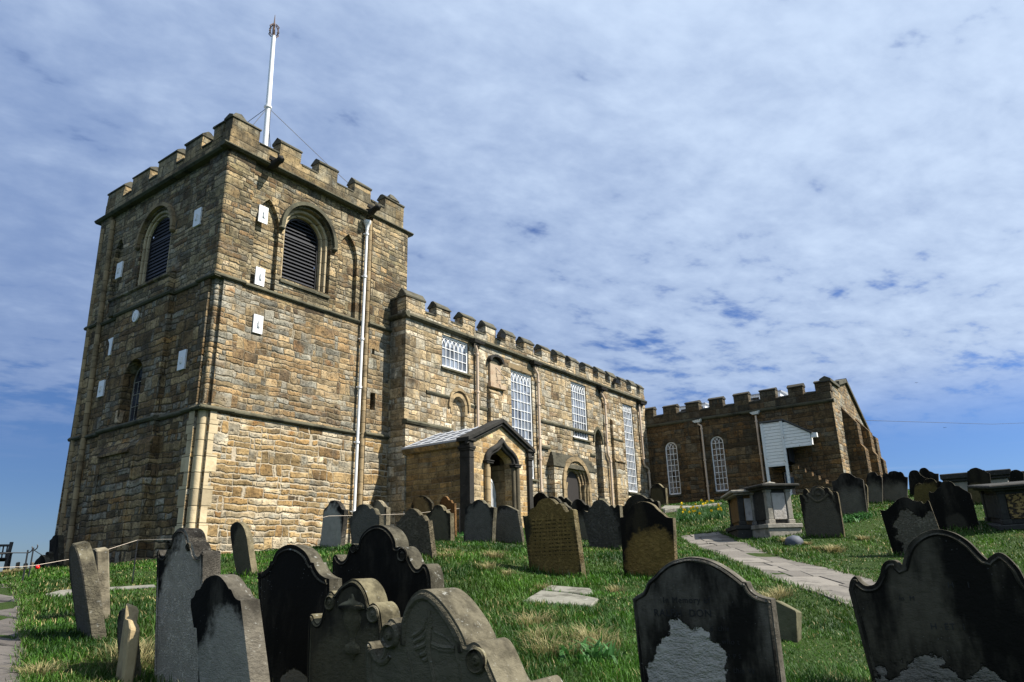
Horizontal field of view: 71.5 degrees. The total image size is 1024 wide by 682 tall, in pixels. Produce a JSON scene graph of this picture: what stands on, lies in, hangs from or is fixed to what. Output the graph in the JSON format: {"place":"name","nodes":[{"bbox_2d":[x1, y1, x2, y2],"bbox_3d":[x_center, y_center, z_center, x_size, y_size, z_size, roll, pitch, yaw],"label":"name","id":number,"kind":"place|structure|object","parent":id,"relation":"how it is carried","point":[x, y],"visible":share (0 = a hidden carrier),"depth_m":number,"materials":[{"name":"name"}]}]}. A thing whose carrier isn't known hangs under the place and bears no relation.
{"place":"outdoors","nodes":[
{"label":"outdoors","id":0,"kind":"place"},
{"bbox_2d":[0,584,24,681],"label":"path by the bench","id":1,"kind":"structure","parent":0,"point":[7,644],"depth_m":6.93,"materials":[{"name":"grey stone"}]},
{"bbox_2d":[0,488,1023,681],"bbox_3d":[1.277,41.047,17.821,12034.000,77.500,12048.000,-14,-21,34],"label":"ground","id":2,"kind":"structure","parent":0,"point":[11,605],"depth_m":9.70,"materials":[{"name":"green plant"}]},
{"bbox_2d":[0,542,13,570],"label":"park bench","id":3,"kind":"object","parent":2,"relation":"on","point":[8,557],"visible":0.83,"depth_m":18.99,"materials":[{"name":"brown wood"}]},
{"bbox_2d":[22,546,32,580],"bbox_3d":[-8.985,4.229,13.170,0.094,0.823,0.027,5,-19,-21],"label":"rope post","id":4,"kind":"object","parent":2,"relation":"on","point":[26,563],"visible":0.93,"depth_m":13.19,"materials":[{"name":"black metal"}]},
{"bbox_2d":[28,544,37,575],"bbox_3d":[-9.732,4.580,14.427,0.094,0.880,0.027,5,-19,-21],"label":"rope post","id":5,"kind":"object","parent":2,"relation":"on","point":[31,560],"visible":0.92,"depth_m":14.44,"materials":[{"name":"black metal"}]},
{"bbox_2d":[0,550,44,556],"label":"dark wire","id":6,"kind":"object","parent":5,"relation":"attached to","point":[21,552],"visible":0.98,"depth_m":13.02,"materials":[{"name":"black metal"}]},
{"bbox_2d":[34,555,50,567],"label":"headstone","id":7,"kind":"object","parent":2,"relation":"on","point":[41,560],"visible":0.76,"depth_m":18.79,"materials":[{"name":"black stone"}]},
{"bbox_2d":[45,552,53,565],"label":"headstone","id":8,"kind":"object","parent":2,"relation":"on","point":[50,555],"visible":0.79,"depth_m":19.54,"materials":[{"name":"black stone"}]},
{"bbox_2d":[49,535,63,565],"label":"headstone","id":9,"kind":"object","parent":2,"relation":"on","point":[56,545],"visible":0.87,"depth_m":20.11,"materials":[{"name":"grey stone"}]},
{"bbox_2d":[69,541,106,640],"bbox_3d":[-4.339,2.729,7.277,0.456,1.326,0.667,13,-23,-38],"label":"headstone","id":10,"kind":"object","parent":2,"relation":"on","point":[87,599],"visible":0.72,"depth_m":7.13,"materials":[{"name":"grey stone"}]},
{"bbox_2d":[43,585,155,595],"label":"ledger slab","id":11,"kind":"structure","parent":2,"relation":"on","point":[63,592],"depth_m":11.22,"materials":[{"name":"stone"}]},
{"bbox_2d":[92,547,109,618],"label":"headstone","id":12,"kind":"object","parent":2,"relation":"on","point":[101,555],"visible":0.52,"depth_m":8.51,"materials":[{"name":"grey stone"}]},
{"bbox_2d":[116,603,139,681],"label":"headstone","id":13,"kind":"object","parent":2,"relation":"on","point":[128,650],"visible":1,"depth_m":5.66,"materials":[{"name":"grey stone"}]},
{"bbox_2d":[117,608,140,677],"bbox_3d":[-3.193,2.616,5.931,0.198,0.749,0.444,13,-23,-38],"label":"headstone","id":14,"kind":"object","parent":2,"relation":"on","point":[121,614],"visible":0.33,"depth_m":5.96,"materials":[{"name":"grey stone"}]},
{"bbox_2d":[131,540,137,583],"bbox_3d":[-6.415,3.849,12.070,0.021,0.910,0.021,-14,-21,34],"label":"rope pin","id":15,"kind":"object","parent":2,"relation":"on","point":[134,561],"visible":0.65,"depth_m":12.09,"materials":[{"name":"black metal"}]},
{"bbox_2d":[0,539,207,567],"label":"boundary rope","id":16,"kind":"object","parent":15,"relation":"attached to","point":[110,548],"visible":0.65,"depth_m":11.60,"materials":[{"name":"beige fabric"}]},
{"bbox_2d":[154,528,220,681],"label":"headstone","id":17,"kind":"object","parent":2,"relation":"on","point":[188,561],"visible":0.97,"depth_m":5.74,"materials":[{"name":"grey stone"}]},
{"bbox_2d":[191,574,269,681],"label":"headstone","id":18,"kind":"object","parent":2,"relation":"on","point":[226,616],"visible":1,"depth_m":4.75,"materials":[{"name":"grey stone"}]},
{"bbox_2d":[230,522,257,574],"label":"headstone","id":19,"kind":"object","parent":2,"relation":"on","point":[243,550],"visible":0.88,"depth_m":11.64,"materials":[{"name":"grey stone"}]},
{"bbox_2d":[257,544,341,681],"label":"headstone","id":20,"kind":"object","parent":2,"relation":"on","point":[297,583],"visible":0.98,"depth_m":5.30,"materials":[{"name":"black stone"}]},
{"bbox_2d":[320,500,348,546],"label":"headstone","id":21,"kind":"object","parent":2,"relation":"on","point":[334,526],"visible":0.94,"depth_m":14.41,"materials":[{"name":"grey stone"}]},
{"bbox_2d":[307,578,399,681],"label":"headstone","id":22,"kind":"object","parent":2,"relation":"on","point":[350,621],"visible":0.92,"depth_m":4.58,"materials":[{"name":"grey stone"}]},
{"bbox_2d":[349,504,383,543],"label":"headstone","id":23,"kind":"object","parent":2,"relation":"on","point":[364,518],"visible":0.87,"depth_m":12.53,"materials":[{"name":"grey stone"}]},
{"bbox_2d":[371,500,390,524],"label":"headstone","id":24,"kind":"object","parent":2,"relation":"on","point":[382,507],"visible":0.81,"depth_m":19.38,"materials":[{"name":"beige stone"}]},
{"bbox_2d":[332,525,443,616],"bbox_3d":[-1.037,2.265,5.883,1.244,1.448,0.177,-14,-21,34],"label":"headstone","id":25,"kind":"object","parent":2,"relation":"on","point":[389,559],"visible":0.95,"depth_m":5.92,"materials":[{"name":"black stone"}]},
{"bbox_2d":[396,508,436,558],"bbox_3d":[-1.411,3.060,10.611,0.846,1.107,0.100,-14,-21,34],"label":"headstone","id":26,"kind":"object","parent":2,"relation":"on","point":[415,526],"visible":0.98,"depth_m":10.60,"materials":[{"name":"grey stone"}]},
{"bbox_2d":[411,495,433,514],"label":"headstone","id":27,"kind":"object","parent":2,"relation":"on","point":[421,503],"visible":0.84,"depth_m":19.61,"materials":[{"name":"brown stone"}]},
{"bbox_2d":[426,505,454,540],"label":"headstone","id":28,"kind":"object","parent":2,"relation":"on","point":[441,517],"visible":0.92,"depth_m":16.75,"materials":[{"name":"grey stone"}]},
{"bbox_2d":[440,496,456,535],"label":"headstone","id":29,"kind":"object","parent":2,"relation":"on","point":[447,502],"visible":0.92,"depth_m":19.52,"materials":[{"name":"brown stone"}]},
{"bbox_2d":[365,588,562,681],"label":"headstone","id":30,"kind":"object","parent":2,"relation":"on","point":[440,635],"visible":1,"depth_m":3.05,"materials":[{"name":"grey stone"}]},
{"bbox_2d":[55,113,887,565],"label":"church","id":31,"kind":"structure","parent":2,"relation":"on","point":[275,355],"depth_m":22.63,"materials":[{"name":"stone"}]},
{"bbox_2d":[128,366,142,421],"bbox_3d":[-11.007,1.517,21.162,1.080,1.740,0.040,-14,-21,34],"label":"west window","id":32,"kind":"structure","parent":31,"relation":"in","point":[137,381],"depth_m":21.33,"materials":[{"name":"glass"}]},
{"bbox_2d":[248,17,347,182],"bbox_3d":[-9.242,-8.283,27.010,6.218,8.222,6.018,-14,-21,34],"label":"flagpole","id":33,"kind":"object","parent":31,"relation":"on","point":[266,130],"visible":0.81,"depth_m":26.24,"materials":[{"name":"white metal"}]},
{"bbox_2d":[441,335,471,376],"bbox_3d":[-2.110,0.552,26.325,0.280,1.310,1.670,-14,-21,34],"label":"gothic window","id":34,"kind":"structure","parent":31,"relation":"in","point":[454,352],"depth_m":26.36,"materials":[{"name":"white glass"}]},
{"bbox_2d":[511,370,538,481],"bbox_3d":[0.417,3.433,28.977,0.280,4.430,1.680,-14,-21,34],"label":"gothic window","id":35,"kind":"structure","parent":31,"relation":"in","point":[520,383],"depth_m":29.30,"materials":[{"name":"white glass"}]},
{"bbox_2d":[547,452,596,505],"bbox_3d":[2.709,7.209,30.556,0.454,4.608,3.623,-14,-21,34],"label":"norman doorway","id":36,"kind":"structure","parent":31,"relation":"in","point":[573,478],"depth_m":30.90,"materials":[{"name":"stone"}]},
{"bbox_2d":[570,381,591,442],"bbox_3d":[3.108,3.292,32.949,0.280,2.700,1.540,-14,-21,34],"label":"gothic window","id":37,"kind":"structure","parent":31,"relation":"in","point":[577,391],"depth_m":33.05,"materials":[{"name":"white glass"}]},
{"bbox_2d":[593,426,606,500],"bbox_3d":[3.990,5.777,33.516,0.450,3.500,0.920,-14,-21,34],"label":"lancet window","id":38,"kind":"structure","parent":31,"relation":"in","point":[597,428],"depth_m":33.76,"materials":[{"name":"brown stone"}]},
{"bbox_2d":[622,404,640,494],"bbox_3d":[6.033,5.523,36.414,0.280,4.570,1.260,-14,-21,34],"label":"gothic window","id":39,"kind":"structure","parent":31,"relation":"in","point":[627,416],"depth_m":36.49,"materials":[{"name":"white glass"}]},
{"bbox_2d":[866,420,1012,423],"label":"overhead cable","id":40,"kind":"object","parent":31,"relation":"attached to","point":[933,422],"visible":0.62,"depth_m":47.10,"materials":[{"name":"metal"}]},
{"bbox_2d":[464,500,496,541],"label":"headstone","id":41,"kind":"object","parent":2,"relation":"on","point":[480,520],"visible":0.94,"depth_m":14.75,"materials":[{"name":"grey stone"}]},
{"bbox_2d":[496,505,524,544],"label":"headstone","id":42,"kind":"object","parent":2,"relation":"on","point":[509,527],"visible":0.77,"depth_m":15.14,"materials":[{"name":"grey stone"}]},
{"bbox_2d":[533,492,547,506],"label":"headstone","id":43,"kind":"object","parent":2,"relation":"on","point":[538,497],"visible":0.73,"depth_m":24.30,"materials":[{"name":"black stone"}]},
{"bbox_2d":[523,498,585,577],"bbox_3d":[0.599,2.926,9.926,0.984,1.438,0.120,-14,-21,34],"label":"headstone","id":44,"kind":"object","parent":2,"relation":"on","point":[552,534],"visible":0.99,"depth_m":9.92,"materials":[{"name":"brown stone"}]},
{"bbox_2d":[548,496,571,509],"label":"headstone","id":45,"kind":"object","parent":2,"relation":"on","point":[560,501],"visible":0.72,"depth_m":17.92,"materials":[{"name":"grey stone"}]},
{"bbox_2d":[523,590,598,607],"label":"ledger slab","id":46,"kind":"structure","parent":2,"relation":"on","point":[547,596],"depth_m":7.68,"materials":[{"name":"stone"}]},
{"bbox_2d":[558,496,572,506],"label":"headstone","id":47,"kind":"object","parent":2,"relation":"on","point":[568,501],"visible":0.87,"depth_m":22.38,"materials":[{"name":"grey stone"}]},
{"bbox_2d":[543,585,591,595],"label":"ledger slab","id":48,"kind":"structure","parent":2,"relation":"on","point":[575,590],"depth_m":8.32,"materials":[{"name":"stone"}]},
{"bbox_2d":[571,499,590,540],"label":"headstone","id":49,"kind":"object","parent":2,"relation":"on","point":[580,506],"visible":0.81,"depth_m":19.35,"materials":[{"name":"black stone"}]},
{"bbox_2d":[582,500,622,548],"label":"headstone","id":50,"kind":"object","parent":2,"relation":"on","point":[602,522],"visible":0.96,"depth_m":13.95,"materials":[{"name":"grey stone"}]},
{"bbox_2d":[622,494,660,516],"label":"headstone","id":51,"kind":"object","parent":2,"relation":"on","point":[631,501],"visible":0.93,"depth_m":18.95,"materials":[{"name":"black stone"}]},
{"bbox_2d":[620,501,677,577],"bbox_3d":[1.886,2.905,9.716,0.805,1.396,0.100,-14,-21,34],"label":"headstone","id":52,"kind":"object","parent":2,"relation":"on","point":[649,537],"visible":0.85,"depth_m":9.74,"materials":[{"name":"brown stone"}]},
{"bbox_2d":[650,483,667,505],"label":"headstone","id":53,"kind":"object","parent":2,"relation":"on","point":[658,492],"visible":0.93,"depth_m":30.12,"materials":[{"name":"grey stone"}]},
{"bbox_2d":[662,505,686,509],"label":"ledger slab","id":54,"kind":"structure","parent":2,"relation":"on","point":[667,506],"depth_m":27.51,"materials":[{"name":"stone"}]},
{"bbox_2d":[663,503,721,512],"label":"grave kerb","id":55,"kind":"structure","parent":2,"relation":"on","point":[670,510],"depth_m":26.06,"materials":[{"name":"stone"}]},
{"bbox_2d":[633,557,785,681],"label":"headstone","id":56,"kind":"object","parent":2,"relation":"on","point":[700,619],"visible":1,"depth_m":4.09,"materials":[{"name":"black stone"}]},
{"bbox_2d":[720,490,757,538],"bbox_3d":[6.032,4.641,18.202,0.960,1.482,1.890,-4,-18,7],"label":"table tomb","id":57,"kind":"object","parent":2,"relation":"on","point":[740,511],"visible":0.59,"depth_m":17.61,"materials":[{"name":"stone"}]},
{"bbox_2d":[739,483,802,537],"bbox_3d":[6.302,4.300,17.207,0.980,1.562,1.160,2,-18,-10],"label":"table tomb","id":58,"kind":"object","parent":2,"relation":"on","point":[772,510],"visible":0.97,"depth_m":16.93,"materials":[{"name":"stone"}]},
{"bbox_2d":[776,600,801,642],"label":"headstone","id":59,"kind":"object","parent":2,"relation":"on","point":[790,622],"visible":0.54,"depth_m":5.74,"materials":[{"name":"grey stone"}]},
{"bbox_2d":[784,535,803,545],"bbox_3d":[5.859,4.168,14.778,0.360,0.256,0.384,-14,-21,34],"label":"boulder","id":60,"kind":"object","parent":2,"relation":"on","point":[793,540],"visible":0.84,"depth_m":14.66,"materials":[{"name":"grey stone"}]},
{"bbox_2d":[799,486,844,537],"bbox_3d":[6.777,3.910,15.528,0.811,1.481,0.151,-14,-21,34],"label":"headstone","id":61,"kind":"object","parent":2,"relation":"on","point":[821,510],"visible":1,"depth_m":15.55,"materials":[{"name":"grey stone"}]},
{"bbox_2d":[832,473,867,515],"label":"headstone","id":62,"kind":"object","parent":2,"relation":"on","point":[849,488],"visible":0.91,"depth_m":17.73,"materials":[{"name":"grey stone"}]},
{"bbox_2d":[864,484,868,507],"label":"headstone","id":63,"kind":"object","parent":2,"relation":"on","point":[866,488],"visible":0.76,"depth_m":18.25,"materials":[{"name":"grey stone"}]},
{"bbox_2d":[866,472,882,503],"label":"headstone","id":64,"kind":"object","parent":2,"relation":"on","point":[874,482],"visible":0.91,"depth_m":24.04,"materials":[{"name":"grey stone"}]},
{"bbox_2d":[882,471,907,501],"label":"headstone","id":65,"kind":"object","parent":2,"relation":"on","point":[895,485],"visible":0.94,"depth_m":24.59,"materials":[{"name":"grey stone"}]},
{"bbox_2d":[880,497,938,555],"bbox_3d":[7.280,3.521,12.838,0.990,1.383,0.090,-14,-21,34],"label":"headstone","id":66,"kind":"object","parent":2,"relation":"on","point":[906,520],"visible":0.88,"depth_m":12.92,"materials":[{"name":"grey stone"}]},
{"bbox_2d":[908,470,927,496],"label":"headstone","id":67,"kind":"object","parent":2,"relation":"on","point":[915,477],"visible":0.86,"depth_m":26.00,"materials":[{"name":"black stone"}]},
{"bbox_2d":[914,478,941,503],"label":"headstone","id":68,"kind":"object","parent":2,"relation":"on","point":[924,489],"visible":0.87,"depth_m":21.79,"materials":[{"name":"brown stone"}]},
{"bbox_2d":[919,468,938,481],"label":"headstone","id":69,"kind":"object","parent":2,"relation":"on","point":[925,472],"visible":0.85,"depth_m":27.52,"materials":[{"name":"black stone"}]},
{"bbox_2d":[849,529,1023,681],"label":"headstone","id":70,"kind":"object","parent":2,"relation":"on","point":[939,605],"visible":1,"depth_m":4.10,"materials":[{"name":"black stone"}]},
{"bbox_2d":[929,481,979,529],"bbox_3d":[9.177,3.589,14.758,0.816,1.351,0.130,-14,-21,34],"label":"headstone","id":71,"kind":"object","parent":2,"relation":"on","point":[952,504],"visible":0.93,"depth_m":14.75,"materials":[{"name":"black stone"}]},
{"bbox_2d":[939,469,1010,490],"bbox_3d":[13.575,4.388,20.644,1.750,1.103,1.000,-14,-21,34],"label":"table tomb","id":72,"kind":"object","parent":2,"relation":"on","point":[996,476],"visible":0.29,"depth_m":20.53,"materials":[{"name":"stone"}]},
{"bbox_2d":[967,468,990,504],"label":"headstone","id":73,"kind":"object","parent":2,"relation":"on","point":[975,476],"visible":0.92,"depth_m":19.40,"materials":[{"name":"black stone"}]},
{"bbox_2d":[967,481,1023,530],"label":"table tomb","id":74,"kind":"object","parent":2,"relation":"on","point":[1003,504],"visible":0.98,"depth_m":14.20,"materials":[{"name":"grey stone"}]},
{"bbox_2d":[1009,470,1023,481],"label":"headstone","id":75,"kind":"object","parent":2,"relation":"on","point":[1016,475],"visible":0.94,"depth_m":17.80,"materials":[{"name":"black stone"}]},
{"bbox_3d":[-1.479,5.246,20.104,0.021,1.027,0.021,-14,-21,34],"label":"rope pin","id":76,"kind":"object","parent":2,"relation":"on","visible":0},
{"bbox_2d":[314,508,458,519],"bbox_3d":[-2.382,4.010,16.641,0.422,0.704,7.550,-7,-18,15],"label":"boundary rope","id":77,"kind":"object","parent":76,"relation":"attached to","point":[384,514],"visible":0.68,"depth_m":14.55,"materials":[{"name":"white fabric"}]},
{"bbox_2d":[0,0,1023,571],"label":"sky","id":78,"kind":"structure","parent":0,"point":[683,201],"materials":[{"name":"blue"}]},
{"bbox_2d":[586,532,875,607],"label":"path","id":79,"kind":"structure","parent":0,"point":[834,582],"depth_m":11.09,"materials":[{"name":"grey stone"}]}
]}

